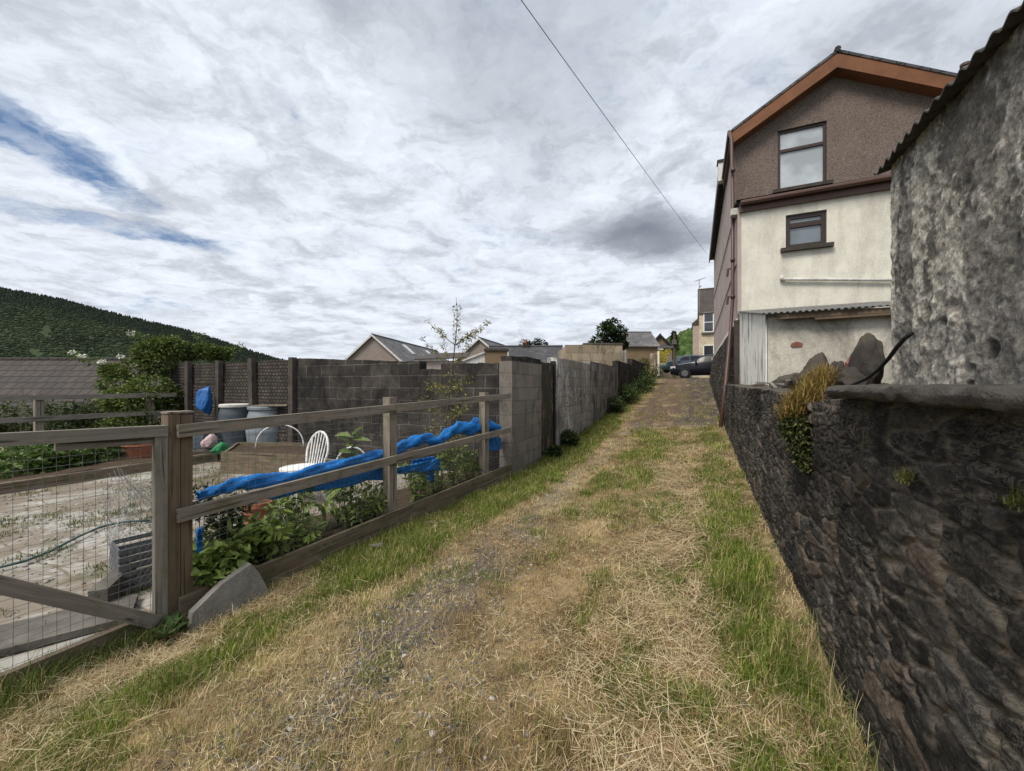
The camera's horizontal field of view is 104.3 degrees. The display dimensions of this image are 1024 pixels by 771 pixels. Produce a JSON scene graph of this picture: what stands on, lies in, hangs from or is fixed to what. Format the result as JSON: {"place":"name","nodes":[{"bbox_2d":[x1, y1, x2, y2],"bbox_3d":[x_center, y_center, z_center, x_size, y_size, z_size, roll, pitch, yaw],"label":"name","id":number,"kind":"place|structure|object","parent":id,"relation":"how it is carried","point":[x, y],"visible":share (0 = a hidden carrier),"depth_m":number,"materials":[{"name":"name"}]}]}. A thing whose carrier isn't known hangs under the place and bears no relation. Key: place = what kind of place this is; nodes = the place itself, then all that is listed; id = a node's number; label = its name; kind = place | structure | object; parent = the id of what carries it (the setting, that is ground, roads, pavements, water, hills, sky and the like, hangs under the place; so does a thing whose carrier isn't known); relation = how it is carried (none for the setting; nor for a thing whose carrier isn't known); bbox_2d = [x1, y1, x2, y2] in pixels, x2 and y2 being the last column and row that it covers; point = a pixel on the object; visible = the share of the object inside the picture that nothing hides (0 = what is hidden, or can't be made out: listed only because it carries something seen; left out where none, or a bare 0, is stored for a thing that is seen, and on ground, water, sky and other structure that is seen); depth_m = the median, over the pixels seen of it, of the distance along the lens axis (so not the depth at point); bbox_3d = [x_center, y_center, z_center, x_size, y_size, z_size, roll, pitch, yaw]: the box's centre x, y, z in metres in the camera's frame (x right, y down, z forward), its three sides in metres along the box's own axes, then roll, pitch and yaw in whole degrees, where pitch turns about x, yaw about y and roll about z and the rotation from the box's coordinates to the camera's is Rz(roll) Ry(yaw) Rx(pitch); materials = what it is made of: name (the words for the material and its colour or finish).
{"place":"outdoors","nodes":[
{"label":"outdoors","id":0,"kind":"place"},
{"bbox_2d":[0,449,151,482],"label":"bed soil","id":1,"kind":"structure","parent":0,"point":[125,460],"depth_m":6.54,"materials":[{"name":"soil"}]},
{"bbox_2d":[0,444,87,478],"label":"bed plant","id":2,"kind":"object","parent":1,"relation":"on","point":[14,465],"visible":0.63,"depth_m":6.15,"materials":[{"name":"green plant"}]},
{"bbox_2d":[0,444,99,474],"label":"bed plant","id":3,"kind":"object","parent":1,"relation":"on","point":[46,452],"visible":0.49,"depth_m":6.34,"materials":[{"name":"green plant"}]},
{"bbox_2d":[0,446,126,467],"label":"bed plant","id":4,"kind":"object","parent":1,"relation":"on","point":[98,454],"visible":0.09,"depth_m":6.94,"materials":[{"name":"green plant"}]},
{"bbox_2d":[81,446,123,462],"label":"bed plant","id":5,"kind":"object","parent":1,"relation":"on","point":[110,456],"visible":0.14,"depth_m":7.13,"materials":[{"name":"green plant"}]},
{"bbox_2d":[120,444,151,457],"bbox_3d":[-6.958,1.205,7.550,0.680,0.270,0.680,0,0,0],"label":"plant pot","id":6,"kind":"object","parent":1,"relation":"on","point":[133,452],"visible":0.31,"depth_m":7.32,"materials":[{"name":"ceramic"}]},
{"bbox_2d":[0,357,165,450],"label":"valley house","id":7,"kind":"structure","parent":0,"point":[49,375],"depth_m":20.73,"materials":[{"name":"grey tile"}]},
{"bbox_2d":[0,289,271,363],"bbox_3d":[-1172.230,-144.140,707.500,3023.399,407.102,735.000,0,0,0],"label":"valley hill","id":8,"kind":"structure","parent":0,"point":[45,331],"depth_m":715.78,"materials":[{"name":"plant"}]},
{"bbox_2d":[0,286,284,384],"bbox_3d":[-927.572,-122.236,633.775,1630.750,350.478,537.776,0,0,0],"label":"hillside woods","id":9,"kind":"object","parent":8,"relation":"on","point":[94,313],"visible":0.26,"depth_m":773.84,"materials":[{"name":"plant"}]},
{"bbox_2d":[0,458,453,672],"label":"garden ground","id":10,"kind":"structure","parent":0,"point":[64,578],"depth_m":3.98,"materials":[{"name":"gravel"}]},
{"bbox_2d":[0,401,48,432],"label":"hedge shrub","id":11,"kind":"object","parent":10,"relation":"on","point":[4,428],"visible":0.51,"depth_m":9.26,"materials":[{"name":"green plant"}]},
{"bbox_2d":[18,393,101,431],"bbox_3d":[-11.112,0.844,9.715,1.582,1.342,1.226,0,0,0],"label":"hedge shrub","id":12,"kind":"object","parent":10,"relation":"on","point":[61,408],"visible":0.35,"depth_m":9.61,"materials":[{"name":"green plant"}]},
{"bbox_2d":[0,593,137,656],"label":"paving slab","id":13,"kind":"structure","parent":10,"relation":"on","point":[77,627],"depth_m":2.37,"materials":[{"name":"concrete"}]},
{"bbox_2d":[88,563,136,601],"bbox_3d":[-2.784,1.395,2.785,0.100,0.160,0.362,0,0,-20],"label":"concrete block","id":14,"kind":"object","parent":13,"relation":"on","point":[113,589],"depth_m":2.71,"materials":[{"name":"concrete"}]},
{"bbox_2d":[0,519,150,567],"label":"garden hose","id":15,"kind":"object","parent":10,"relation":"on","point":[37,556],"visible":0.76,"depth_m":3.63,"materials":[{"name":"rubber"}]},
{"bbox_2d":[0,392,176,430],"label":"back fence","id":16,"kind":"object","parent":10,"relation":"on","point":[38,418],"visible":0.52,"depth_m":8.31,"materials":[{"name":"wood"}]},
{"bbox_2d":[60,399,127,428],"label":"hedge shrub","id":17,"kind":"object","parent":10,"relation":"on","point":[94,423],"visible":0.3,"depth_m":9.83,"materials":[{"name":"green plant"}]},
{"bbox_2d":[0,454,210,493],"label":"sleeper edging","id":18,"kind":"object","parent":10,"relation":"on","point":[24,484],"visible":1,"depth_m":6.06,"materials":[{"name":"wood"}]},
{"bbox_2d":[110,532,151,595],"bbox_3d":[-2.780,1.319,3.000,0.312,0.321,0.312,0,0,37],"label":"slatted crate","id":19,"kind":"object","parent":10,"relation":"on","point":[121,553],"visible":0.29,"depth_m":2.89,"materials":[{"name":"grey plastic"}]},
{"bbox_2d":[61,329,244,427],"bbox_3d":[-9.242,0.094,10.085,4.038,3.259,2.190,0,0,-23],"label":"climbing rose","id":20,"kind":"object","parent":10,"relation":"on","point":[149,352],"visible":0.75,"depth_m":10.13,"materials":[{"name":"green plant"}]},
{"bbox_2d":[0,466,381,623],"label":"patio weeds","id":21,"kind":"object","parent":10,"relation":"on","point":[91,519],"visible":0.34,"depth_m":4.42,"materials":[{"name":"green plant"}]},
{"bbox_2d":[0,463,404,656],"bbox_3d":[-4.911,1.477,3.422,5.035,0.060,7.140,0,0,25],"label":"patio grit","id":22,"kind":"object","parent":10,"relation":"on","point":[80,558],"visible":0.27,"depth_m":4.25,"materials":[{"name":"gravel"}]},
{"bbox_2d":[193,449,220,460],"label":"stone block","id":23,"kind":"structure","parent":10,"relation":"on","point":[214,457],"depth_m":7.76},
{"bbox_2d":[200,434,217,448],"bbox_3d":[-6.008,1.115,7.913,0.265,0.330,0.228,0,0,-24],"label":"bag","id":24,"kind":"object","parent":23,"relation":"on","point":[209,443],"visible":0.88,"depth_m":7.84,"materials":[{"name":"pink plastic"}]},
{"bbox_2d":[193,433,221,449],"bbox_3d":[-6.583,1.167,8.608,0.370,0.626,0.515,0,0,24],"label":"bag","id":25,"kind":"object","parent":10,"relation":"on","point":[199,438],"visible":0.21,"depth_m":8.41,"materials":[{"name":"plastic"}]},
{"bbox_2d":[193,481,255,569],"bbox_3d":[-2.242,1.106,3.105,0.284,0.773,0.563,0,0,17],"label":"dark bush","id":26,"kind":"object","parent":10,"relation":"on","point":[211,520],"visible":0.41,"depth_m":3.04,"materials":[{"name":"green plant"}]},
{"bbox_2d":[162,357,296,442],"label":"precast panel wall","id":27,"kind":"structure","parent":10,"relation":"on","point":[251,381],"depth_m":9.35,"materials":[{"name":"concrete"}]},
{"bbox_2d":[195,386,212,415],"bbox_3d":[-7.321,0.371,9.487,0.285,0.713,0.316,0,0,0],"label":"blue sack","id":28,"kind":"object","parent":27,"relation":"attached to","point":[204,401],"visible":1,"depth_m":9.41,"materials":[{"name":"plastic"}]},
{"bbox_2d":[218,403,248,446],"bbox_3d":[-6.261,0.945,9.000,0.646,1.070,0.646,0,0,0],"label":"water butt","id":29,"kind":"object","parent":10,"relation":"on","point":[233,411],"visible":0.55,"depth_m":8.75,"materials":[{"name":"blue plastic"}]},
{"bbox_2d":[240,499,275,523],"bbox_3d":[-2.647,1.340,4.150,0.319,0.280,0.319,0,0,0],"label":"plant pot","id":30,"kind":"object","parent":10,"relation":"on","point":[255,507],"visible":0.3,"depth_m":4.04,"materials":[{"name":"ceramic"}]},
{"bbox_2d":[245,406,278,441],"bbox_3d":[-5.515,0.970,9.000,0.854,1.020,0.854,0,0,0],"label":"water butt","id":31,"kind":"object","parent":10,"relation":"on","point":[258,411],"visible":0.33,"depth_m":8.65,"materials":[{"name":"grey plastic"}]},
{"bbox_2d":[221,442,318,473],"bbox_3d":[-4.356,1.310,7.275,2.518,0.376,1.241,0,0,8],"label":"raised bed","id":32,"kind":"object","parent":10,"relation":"on","point":[270,454],"visible":0.75,"depth_m":6.69,"materials":[{"name":"wood"}]},
{"bbox_2d":[275,431,328,506],"bbox_3d":[-2.638,1.039,5.032,0.478,0.887,0.548,0,0,20],"label":"garden chair","id":33,"kind":"object","parent":10,"relation":"on","point":[292,467],"visible":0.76,"depth_m":5.18,"materials":[{"name":"white paint"}]},
{"bbox_2d":[146,468,489,590],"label":"border soil","id":34,"kind":"structure","parent":10,"relation":"on","point":[405,500],"depth_m":4.20,"materials":[{"name":"soil"}]},
{"bbox_2d":[102,465,151,587],"bbox_3d":[-2.778,1.020,3.000,0.517,0.860,0.375,0,0,0],"label":"wire roll","id":35,"kind":"object","parent":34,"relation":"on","point":[111,542],"visible":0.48,"depth_m":2.88,"materials":[{"name":"metal"}]},
{"bbox_2d":[190,537,250,588],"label":"border plant","id":36,"kind":"object","parent":34,"relation":"on","point":[208,574],"visible":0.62,"depth_m":2.79,"materials":[{"name":"green plant"}]},
{"bbox_2d":[193,510,255,575],"bbox_3d":[-2.183,1.258,3.005,0.608,0.515,0.410,0,0,30],"label":"border plant","id":37,"kind":"object","parent":34,"relation":"on","point":[231,546],"visible":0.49,"depth_m":2.92,"materials":[{"name":"green plant"}]},
{"bbox_2d":[205,512,272,576],"bbox_3d":[-2.161,1.292,3.139,0.525,0.464,0.462,0,0,37],"label":"border plant","id":38,"kind":"object","parent":34,"relation":"on","point":[251,529],"visible":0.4,"depth_m":3.12,"materials":[{"name":"green plant"}]},
{"bbox_2d":[228,514,293,562],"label":"border plant","id":39,"kind":"object","parent":34,"relation":"on","point":[270,540],"visible":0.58,"depth_m":3.21,"materials":[{"name":"green plant"}]},
{"bbox_2d":[265,492,317,530],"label":"border plant","id":40,"kind":"object","parent":34,"relation":"on","point":[272,504],"visible":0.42,"depth_m":3.74,"materials":[{"name":"green plant"}]},
{"bbox_2d":[263,486,327,550],"bbox_3d":[-1.907,1.194,3.562,0.521,0.655,0.443,0,0,0],"label":"border plant","id":41,"kind":"object","parent":34,"relation":"on","point":[302,532],"visible":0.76,"depth_m":3.52,"materials":[{"name":"green plant"}]},
{"bbox_2d":[299,489,345,531],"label":"corn plant","id":42,"kind":"object","parent":34,"relation":"on","point":[331,502],"visible":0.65,"depth_m":3.87,"materials":[{"name":"green plant"}]},
{"bbox_2d":[323,482,373,527],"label":"border plant","id":43,"kind":"object","parent":34,"relation":"on","point":[356,510],"visible":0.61,"depth_m":4.03,"materials":[{"name":"green plant"}]},
{"bbox_2d":[343,480,387,519],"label":"border plant","id":44,"kind":"object","parent":34,"relation":"on","point":[380,503],"visible":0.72,"depth_m":4.23,"materials":[{"name":"green plant"}]},
{"bbox_2d":[397,462,432,502],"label":"border plant","id":45,"kind":"object","parent":34,"relation":"on","point":[419,484],"visible":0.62,"depth_m":4.79,"materials":[{"name":"green plant"}]},
{"bbox_2d":[418,454,451,492],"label":"border plant","id":46,"kind":"object","parent":34,"relation":"on","point":[436,481],"visible":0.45,"depth_m":5.20,"materials":[{"name":"green plant"}]},
{"bbox_2d":[436,445,469,484],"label":"border plant","id":47,"kind":"object","parent":34,"relation":"on","point":[453,459],"visible":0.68,"depth_m":5.58,"materials":[{"name":"green plant"}]},
{"bbox_2d":[418,300,491,481],"bbox_3d":[-0.846,0.073,5.753,1.116,2.702,0.647,0,0,0],"label":"sapling","id":48,"kind":"object","parent":34,"relation":"on","point":[442,336],"visible":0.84,"depth_m":5.75,"materials":[{"name":"green plant"}]},
{"bbox_2d":[455,448,481,480],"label":"border plant","id":49,"kind":"object","parent":34,"relation":"on","point":[471,469],"visible":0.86,"depth_m":5.78,"materials":[{"name":"green plant"}]},
{"bbox_2d":[160,392,512,626],"bbox_3d":[-1.145,0.925,4.469,0.164,1.650,4.390,0,0,30],"label":"timber fence","id":50,"kind":"object","parent":10,"relation":"on","point":[183,510],"visible":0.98,"depth_m":3.38,"materials":[{"name":"wood"}]},
{"bbox_2d":[0,424,167,689],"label":"field gate","id":51,"kind":"structure","parent":50,"relation":"attached to","point":[156,436],"depth_m":2.29,"materials":[{"name":"wood"}]},
{"bbox_2d":[196,417,501,585],"bbox_3d":[-1.213,0.943,4.643,0.197,0.962,4.196,0,0,31],"label":"blue netting","id":52,"kind":"object","parent":50,"relation":"attached to","point":[472,427],"visible":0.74,"depth_m":3.94,"materials":[{"name":"plastic"}]},
{"bbox_2d":[335,427,370,525],"bbox_3d":[-1.616,0.955,4.061,0.262,1.057,0.318,0,0,43],"label":"broadleaf stalk","id":53,"kind":"object","parent":10,"relation":"on","point":[353,453],"visible":0.57,"depth_m":4.05,"materials":[{"name":"green plant"}]},
{"bbox_2d":[296,358,498,470],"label":"garden block wall","id":54,"kind":"structure","parent":10,"relation":"on","point":[328,384],"depth_m":7.53,"materials":[{"name":"concrete"}]},
{"bbox_2d":[0,378,874,770],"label":"lane","id":55,"kind":"structure","parent":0,"point":[668,388],"depth_m":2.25,"materials":[{"name":"plant"}]},
{"bbox_2d":[151,610,188,646],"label":"dock plant","id":56,"kind":"object","parent":55,"relation":"on","point":[167,634],"visible":0.83,"depth_m":2.48,"materials":[{"name":"green plant"}]},
{"bbox_2d":[186,562,269,633],"bbox_3d":[-1.939,1.439,2.731,0.119,0.321,0.496,0,0,30],"label":"stone slab","id":57,"kind":"object","parent":55,"relation":"on","point":[242,584],"depth_m":2.71,"materials":[{"name":"stone"}]},
{"bbox_2d":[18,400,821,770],"bbox_3d":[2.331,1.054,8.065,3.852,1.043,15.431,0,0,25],"label":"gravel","id":58,"kind":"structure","parent":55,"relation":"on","point":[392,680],"depth_m":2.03,"materials":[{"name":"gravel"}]},
{"bbox_2d":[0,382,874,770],"bbox_3d":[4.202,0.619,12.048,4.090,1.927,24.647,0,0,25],"label":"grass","id":59,"kind":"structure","parent":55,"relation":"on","point":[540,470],"depth_m":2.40,"materials":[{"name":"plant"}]},
{"bbox_2d":[0,423,876,770],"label":"grass tufts","id":60,"kind":"object","parent":55,"relation":"on","point":[470,737],"visible":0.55,"depth_m":1.92,"materials":[{"name":"plant"}]},
{"bbox_2d":[0,597,894,770],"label":"tall grass","id":61,"kind":"structure","parent":55,"relation":"on","point":[71,659],"depth_m":1.99,"materials":[{"name":"plant"}]},
{"bbox_2d":[499,356,540,475],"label":"block pier","id":62,"kind":"structure","parent":55,"relation":"on","point":[520,382],"depth_m":6.69,"materials":[{"name":"concrete"}]},
{"bbox_2d":[539,359,555,456],"bbox_3d":[0.684,0.540,8.067,0.100,2.120,0.960,0,0,25],"label":"garden door","id":63,"kind":"structure","parent":62,"relation":"attached to","point":[548,404],"depth_m":8.17,"materials":[{"name":"paint"}]},
{"bbox_2d":[543,444,562,457],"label":"wall weed clump","id":64,"kind":"object","parent":55,"relation":"on","point":[553,451],"visible":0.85,"depth_m":7.64,"materials":[{"name":"green plant"}]},
{"bbox_2d":[560,428,579,447],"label":"wall weed clump","id":65,"kind":"object","parent":55,"relation":"on","point":[569,437],"visible":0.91,"depth_m":8.61,"materials":[{"name":"green plant"}]},
{"bbox_2d":[547,357,648,445],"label":"lane block wall","id":66,"kind":"structure","parent":55,"relation":"on","point":[585,390],"depth_m":10.67,"materials":[{"name":"grey concrete"}]},
{"bbox_2d":[641,364,661,382],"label":"shrub","id":67,"kind":"object","parent":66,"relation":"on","point":[653,373],"visible":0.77,"depth_m":21.95,"materials":[{"name":"green plant"}]},
{"bbox_2d":[606,395,626,413],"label":"wall weed clump","id":68,"kind":"object","parent":55,"relation":"on","point":[615,403],"visible":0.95,"depth_m":13.22,"materials":[{"name":"green plant"}]},
{"bbox_2d":[618,381,640,402],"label":"wall weed clump","id":69,"kind":"object","parent":55,"relation":"on","point":[630,391],"visible":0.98,"depth_m":15.23,"materials":[{"name":"green plant"}]},
{"bbox_2d":[631,370,655,392],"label":"wall weed clump","id":70,"kind":"object","parent":55,"relation":"on","point":[644,378],"visible":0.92,"depth_m":18.66,"materials":[{"name":"green plant"}]},
{"bbox_2d":[213,376,698,405],"bbox_3d":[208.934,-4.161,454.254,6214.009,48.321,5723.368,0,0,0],"label":"terrain","id":71,"kind":"structure","parent":0,"point":[658,377],"depth_m":43.00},
{"bbox_2d":[344,333,447,361],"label":"bungalow","id":72,"kind":"object","parent":71,"relation":"on","point":[375,347],"visible":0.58,"depth_m":40.23,"materials":[{"name":"stone"}]},
{"bbox_2d":[414,352,468,368],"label":"tin roofed shed","id":73,"kind":"structure","parent":71,"relation":"on","point":[433,364],"depth_m":20.90,"materials":[{"name":"metal"}]},
{"bbox_2d":[456,337,503,360],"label":"bungalow","id":74,"kind":"object","parent":71,"relation":"on","point":[479,345],"visible":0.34,"depth_m":42.14,"materials":[{"name":"stone"}]},
{"bbox_2d":[462,349,508,363],"bbox_3d":[-1.860,-0.430,26.600,3.280,3.910,1.800,0,0,0],"label":"flat roofed box","id":75,"kind":"object","parent":71,"relation":"on","point":[492,356],"visible":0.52,"depth_m":25.80,"materials":[{"name":"paint"}]},
{"bbox_2d":[489,339,562,362],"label":"house","id":76,"kind":"structure","parent":71,"relation":"on","point":[541,352],"depth_m":34.53,"materials":[{"name":"stone"}]},
{"bbox_2d":[558,343,622,365],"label":"sandstone outbuilding","id":77,"kind":"structure","parent":71,"relation":"on","point":[605,353],"depth_m":19.00,"materials":[{"name":"concrete"}]},
{"bbox_2d":[588,317,629,349],"bbox_3d":[6.444,-2.003,26.985,3.424,5.045,2.782,0,0,0],"label":"broadleaf tree","id":78,"kind":"object","parent":71,"relation":"on","point":[613,334],"visible":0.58,"depth_m":26.43,"materials":[{"name":"green plant"}]},
{"bbox_2d":[623,331,660,376],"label":"slate house","id":79,"kind":"structure","parent":71,"relation":"on","point":[644,344],"depth_m":42.65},
{"bbox_2d":[658,339,672,376],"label":"slate house","id":80,"kind":"structure","parent":71,"relation":"on","point":[664,347],"depth_m":45.75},
{"bbox_2d":[660,355,701,372],"bbox_3d":[16.093,-2.020,37.320,4.514,1.641,2.212,0,0,0],"label":"parked car","id":81,"kind":"object","parent":71,"relation":"on","point":[665,368],"visible":0.39,"depth_m":36.56,"materials":[{"name":"blue paint"}]},
{"bbox_2d":[692,318,698,376],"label":"pink house","id":82,"kind":"structure","parent":71,"relation":"on","point":[695,325],"depth_m":42.01,"materials":[{"name":"paint"}]},
{"bbox_2d":[694,278,713,377],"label":"stone house","id":83,"kind":"structure","parent":71,"relation":"on","point":[706,316],"depth_m":39.88,"materials":[{"name":"paint"}]},
{"bbox_2d":[701,312,713,333],"bbox_3d":[19.540,-6.223,39.576,1.300,2.145,0.250,0,0,25],"label":"window","id":84,"kind":"structure","parent":83,"relation":"in","point":[708,319],"depth_m":39.60,"materials":[{"name":"white paint"}]},
{"bbox_2d":[736,301,892,385],"bbox_3d":[5.928,-0.733,7.468,2.670,2.266,4.316,0,0,25],"label":"lean to shed","id":85,"kind":"object","parent":71,"relation":"on","point":[797,342],"visible":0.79,"depth_m":6.04,"materials":[{"name":"paint"}]},
{"bbox_2d":[709,45,969,426],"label":"tall house","id":86,"kind":"structure","parent":71,"relation":"on","point":[802,213],"depth_m":9.87,"materials":[{"name":"paint"}]},
{"bbox_2d":[521,0,706,253],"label":"overhead wire","id":87,"kind":"object","parent":86,"relation":"attached to","point":[596,104],"visible":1,"depth_m":9.75,"materials":[{"name":"black plastic"}]},
{"bbox_2d":[773,122,832,193],"bbox_3d":[7.668,-6.026,10.542,1.292,1.688,0.242,0,0,25],"label":"window","id":88,"kind":"structure","parent":86,"relation":"in","point":[801,150],"depth_m":10.59,"materials":[{"name":"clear glass"}]},
{"bbox_2d":[780,210,833,252],"bbox_3d":[6.950,-3.646,9.419,1.017,0.887,0.242,0,0,25],"label":"window","id":89,"kind":"structure","parent":86,"relation":"in","point":[806,231],"depth_m":9.45,"materials":[{"name":"clear glass"}]},
{"bbox_2d":[723,384,1023,770],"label":"stone retaining wall","id":90,"kind":"structure","parent":71,"relation":"on","point":[912,593],"depth_m":1.20,"materials":[{"name":"stone"}]},
{"bbox_2d":[773,359,840,475],"bbox_3d":[1.975,0.170,2.624,0.861,0.734,0.336,0,0,-35],"label":"wall fern","id":91,"kind":"object","parent":90,"relation":"attached to","point":[794,424],"depth_m":2.44,"materials":[{"name":"plant"}]},
{"bbox_2d":[837,367,862,384],"bbox_3d":[2.333,-0.020,2.720,0.194,0.220,0.184,0,0,0],"label":"rubble stone","id":92,"kind":"object","parent":90,"relation":"on","point":[846,371],"visible":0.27,"depth_m":2.71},
{"bbox_2d":[851,333,885,380],"bbox_3d":[3.002,-0.195,3.384,0.225,0.509,0.226,0,0,0],"label":"boulder","id":93,"kind":"object","parent":90,"relation":"on","point":[866,336],"visible":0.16,"depth_m":3.32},
{"bbox_2d":[893,466,917,485],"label":"wall weed","id":94,"kind":"object","parent":90,"relation":"attached to","point":[909,475],"depth_m":1.22,"materials":[{"name":"green plant"}]},
{"bbox_2d":[1002,483,1023,513],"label":"wall weed","id":95,"kind":"object","parent":90,"relation":"attached to","point":[1012,499],"depth_m":0.80,"materials":[{"name":"green plant"}]},
{"bbox_2d":[0,0,1022,360],"label":"sky","id":96,"kind":"structure","parent":0,"point":[284,179],"materials":[{"name":"white"}]},
{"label":"terrace ground","id":97,"kind":"structure","parent":0,"visible":0},
{"bbox_2d":[798,352,829,379],"bbox_3d":[3.137,-0.122,4.120,0.414,0.445,0.277,0,0,-44],"label":"boulder","id":98,"kind":"object","parent":97,"relation":"on","point":[818,358],"visible":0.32,"depth_m":4.07,"materials":[{"name":"stone"}]},
{"bbox_2d":[838,374,871,384],"bbox_3d":[2.171,0.008,2.527,0.122,0.164,0.164,0,0,0],"label":"rubble stone","id":99,"kind":"object","parent":97,"relation":"on","point":[848,379],"visible":0.34,"depth_m":2.51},
{"bbox_2d":[848,337,883,383],"bbox_3d":[2.524,-0.122,2.836,0.130,0.425,0.432,0,0,24],"label":"slate slab","id":100,"kind":"object","parent":97,"relation":"on","point":[865,359],"depth_m":2.73,"materials":[{"name":"stone"}]},
{"bbox_2d":[873,0,1023,384],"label":"roughcast outbuilding","id":101,"kind":"structure","parent":97,"relation":"on","point":[954,162],"depth_m":1.45,"materials":[{"name":"concrete"}]},
{"bbox_2d":[848,331,913,384],"bbox_3d":[1.795,-0.099,2.004,0.030,0.256,0.740,0,0,20],"label":"cable","id":102,"kind":"object","parent":101,"relation":"attached to","point":[897,346],"visible":0.83,"depth_m":1.84,"materials":[{"name":"rubber"}]},
{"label":"road","id":103,"kind":"structure","parent":0,"visible":0},
{"bbox_2d":[670,354,713,377],"bbox_3d":[12.859,-1.245,26.281,4.400,1.641,2.160,0,0,25],"label":"parked car","id":104,"kind":"object","parent":103,"relation":"on","point":[701,365],"visible":0.48,"depth_m":25.83,"materials":[{"name":"blue paint"}]},
{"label":"wooded knoll","id":105,"kind":"structure","parent":0,"visible":0},
{"bbox_2d":[666,327,692,357],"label":"knoll woods","id":106,"kind":"object","parent":105,"relation":"on","point":[685,338],"visible":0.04,"depth_m":230.61,"materials":[{"name":"plant"}]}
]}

